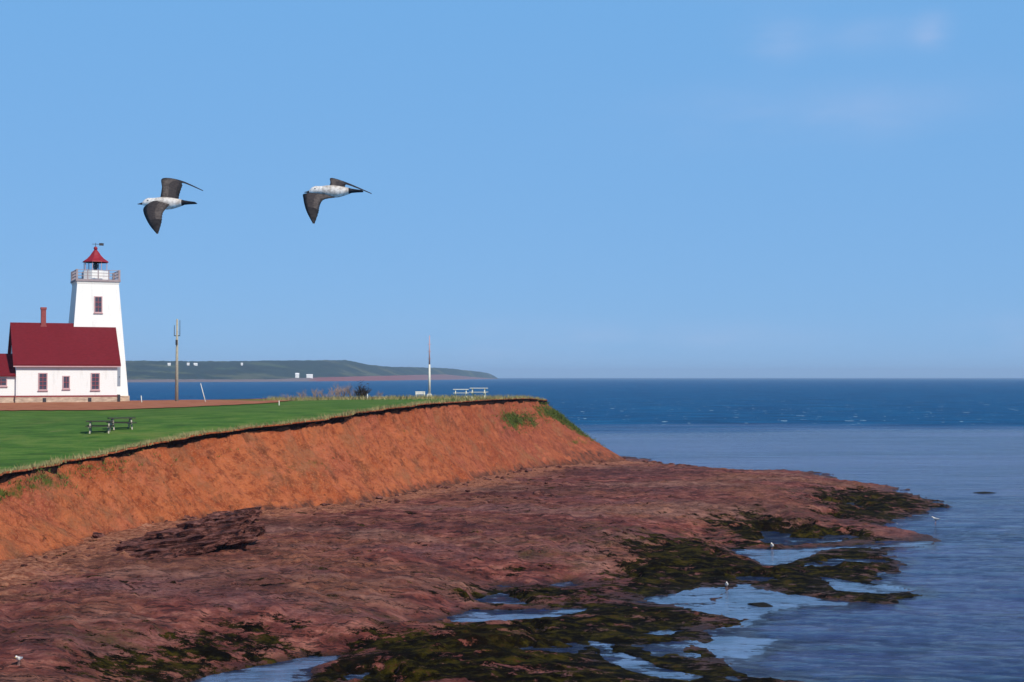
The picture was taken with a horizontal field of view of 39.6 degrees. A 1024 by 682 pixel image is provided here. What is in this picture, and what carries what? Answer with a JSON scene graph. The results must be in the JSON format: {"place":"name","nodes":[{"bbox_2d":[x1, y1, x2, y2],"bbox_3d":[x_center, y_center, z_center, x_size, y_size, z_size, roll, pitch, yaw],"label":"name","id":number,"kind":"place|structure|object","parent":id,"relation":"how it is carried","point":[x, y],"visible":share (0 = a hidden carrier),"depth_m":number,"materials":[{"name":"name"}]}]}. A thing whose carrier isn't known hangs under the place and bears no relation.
{"place":"outdoors","nodes":[
{"label":"outdoors","id":0,"kind":"place"},
{"bbox_2d":[0,400,288,409],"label":"dirt road","id":1,"kind":"structure","parent":0,"point":[134,404],"depth_m":133.41,"materials":[{"name":"red soil"}]},
{"bbox_2d":[139,178,202,233],"bbox_3d":[-3.647,-1.467,15.563,0.641,0.714,0.990,-1,-2,42],"label":"gull","id":2,"kind":"object","parent":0,"point":[154,209],"visible":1,"depth_m":15.50,"materials":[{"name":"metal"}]},
{"bbox_2d":[0,395,545,474],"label":"lawn","id":3,"kind":"structure","parent":0,"point":[29,437],"depth_m":105.23,"materials":[{"name":"green plant"}]},
{"bbox_2d":[0,243,129,402],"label":"lighthouse","id":4,"kind":"object","parent":3,"relation":"on","point":[79,356],"visible":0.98,"depth_m":140.42,"materials":[{"name":"white paint"}]},
{"bbox_2d":[0,378,7,386],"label":"window","id":5,"kind":"structure","parent":4,"relation":"in","point":[3,381],"depth_m":136.85,"materials":[{"name":"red glass"}]},
{"bbox_2d":[38,373,47,390],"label":"window","id":6,"kind":"structure","parent":4,"relation":"in","point":[42,377],"depth_m":137.99,"materials":[{"name":"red glass"}]},
{"bbox_2d":[62,376,70,389],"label":"window","id":7,"kind":"structure","parent":4,"relation":"in","point":[65,379],"depth_m":138.87,"materials":[{"name":"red glass"}]},
{"bbox_2d":[90,373,99,390],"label":"window","id":8,"kind":"structure","parent":4,"relation":"in","point":[95,377],"depth_m":140.00,"materials":[{"name":"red glass"}]},
{"bbox_2d":[94,296,102,313],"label":"window","id":9,"kind":"structure","parent":4,"relation":"in","point":[98,300],"depth_m":143.53,"materials":[{"name":"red glass"}]},
{"bbox_2d":[117,367,120,385],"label":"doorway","id":10,"kind":"structure","parent":4,"relation":"in","point":[118,368],"depth_m":143.56,"materials":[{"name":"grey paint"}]},
{"bbox_2d":[85,420,113,433],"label":"picnic table","id":11,"kind":"object","parent":3,"relation":"on","point":[90,426],"visible":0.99,"depth_m":96.97,"materials":[{"name":"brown wood"}]},
{"bbox_2d":[106,417,136,429],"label":"picnic table","id":12,"kind":"object","parent":3,"relation":"on","point":[128,423],"visible":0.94,"depth_m":99.13,"materials":[{"name":"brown wood"}]},
{"bbox_2d":[174,319,179,400],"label":"utility pole","id":13,"kind":"object","parent":3,"relation":"on","point":[176,376],"visible":0.91,"depth_m":143.36,"materials":[{"name":"brown wood"}]},
{"bbox_2d":[298,388,307,399],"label":"dry shrub","id":14,"kind":"object","parent":3,"relation":"on","point":[303,396],"visible":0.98,"depth_m":151.05,"materials":[{"name":"plant"}]},
{"bbox_2d":[311,388,320,397],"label":"dry shrub","id":15,"kind":"object","parent":3,"relation":"on","point":[314,394],"visible":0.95,"depth_m":154.10,"materials":[{"name":"brown plant"}]},
{"bbox_2d":[318,385,343,398],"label":"dry shrub","id":16,"kind":"object","parent":3,"relation":"on","point":[322,394],"visible":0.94,"depth_m":157.88,"materials":[{"name":"brown plant"}]},
{"bbox_2d":[330,384,341,395],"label":"dry shrub","id":17,"kind":"object","parent":3,"relation":"on","point":[338,393],"visible":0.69,"depth_m":160.82,"materials":[{"name":"brown plant"}]},
{"bbox_2d":[337,382,351,397],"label":"dry shrub","id":18,"kind":"object","parent":3,"relation":"on","point":[343,389],"visible":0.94,"depth_m":160.94,"materials":[{"name":"brown plant"}]},
{"bbox_2d":[342,388,356,397],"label":"dry shrub","id":19,"kind":"object","parent":3,"relation":"on","point":[350,392],"visible":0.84,"depth_m":160.38,"materials":[{"name":"brown plant"}]},
{"bbox_2d":[354,381,371,397],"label":"bare shrub","id":20,"kind":"object","parent":3,"relation":"on","point":[361,390],"visible":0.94,"depth_m":159.47,"materials":[{"name":"black plant"}]},
{"bbox_2d":[263,394,531,400],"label":"rim grass","id":21,"kind":"structure","parent":3,"relation":"on","point":[415,397],"depth_m":148.50,"materials":[{"name":"plant"}]},
{"bbox_2d":[427,336,431,394],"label":"mast","id":22,"kind":"object","parent":3,"relation":"on","point":[429,381],"visible":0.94,"depth_m":173.87,"materials":[{"name":"white metal"}]},
{"bbox_2d":[453,389,468,395],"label":"picnic table","id":23,"kind":"object","parent":3,"relation":"on","point":[460,389],"visible":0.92,"depth_m":159.47,"materials":[{"name":"white wood"}]},
{"bbox_2d":[471,388,485,396],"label":"picnic table","id":24,"kind":"object","parent":3,"relation":"on","point":[472,392],"visible":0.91,"depth_m":149.61,"materials":[{"name":"white wood"}]},
{"bbox_2d":[125,360,497,381],"bbox_3d":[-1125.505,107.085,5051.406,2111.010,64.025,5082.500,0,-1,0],"label":"coast","id":25,"kind":"structure","parent":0,"point":[246,371],"depth_m":3595.45},
{"bbox_2d":[0,397,626,563],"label":"cliff","id":26,"kind":"structure","parent":0,"point":[363,456],"depth_m":100.77,"materials":[{"name":"red soil"}]},
{"bbox_2d":[0,400,605,500],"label":"slope plants","id":27,"kind":"object","parent":26,"relation":"on","point":[554,412],"visible":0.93,"depth_m":150.83,"materials":[{"name":"green plant"}]},
{"bbox_2d":[303,178,371,223],"bbox_3d":[-1.886,-1.519,15.579,0.516,0.599,1.158,-1,-2,43],"label":"gull","id":28,"kind":"object","parent":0,"point":[314,197],"visible":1,"depth_m":15.48,"materials":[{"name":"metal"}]},
{"bbox_2d":[0,456,952,681],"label":"foreshore","id":29,"kind":"structure","parent":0,"point":[190,618],"depth_m":68.08,"materials":[{"name":"brown stone"}]},
{"bbox_2d":[15,656,22,664],"bbox_3d":[-15.938,10.309,45.974,0.157,0.353,0.519,0,-1,10],"label":"shore gull","id":30,"kind":"object","parent":29,"relation":"on","point":[18,658],"visible":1,"depth_m":45.90,"materials":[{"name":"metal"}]},
{"bbox_2d":[92,532,104,537],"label":"boulder","id":31,"kind":"object","parent":29,"relation":"on","point":[96,535],"visible":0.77,"depth_m":78.31,"materials":[{"name":"brown stone"}]},
{"bbox_2d":[111,506,265,563],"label":"rock outcrop","id":32,"kind":"object","parent":29,"relation":"on","point":[223,530],"visible":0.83,"depth_m":74.19,"materials":[{"name":"brown stone"}]},
{"bbox_2d":[391,498,399,503],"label":"boulder","id":33,"kind":"object","parent":29,"relation":"on","point":[395,500],"visible":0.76,"depth_m":102.12,"materials":[{"name":"brown stone"}]},
{"bbox_2d":[0,0,1023,377],"label":"sky","id":34,"kind":"structure","parent":0,"point":[558,188],"materials":[{"name":"blue"}]},
{"bbox_2d":[127,378,1023,681],"bbox_3d":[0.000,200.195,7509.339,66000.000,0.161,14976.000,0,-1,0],"label":"sea","id":35,"kind":"structure","parent":0,"point":[955,442],"depth_m":140.16,"materials":[{"name":"liquid"}]},
{"bbox_2d":[747,602,772,606],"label":"sea rock","id":36,"kind":"object","parent":35,"relation":"in","point":[761,604],"visible":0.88,"depth_m":65.22,"materials":[{"name":"brown stone"}]},
{"bbox_2d":[973,491,993,493],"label":"sea rock","id":37,"kind":"object","parent":35,"relation":"in","point":[984,492],"visible":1,"depth_m":128.97,"materials":[{"name":"grey stone"}]}
]}

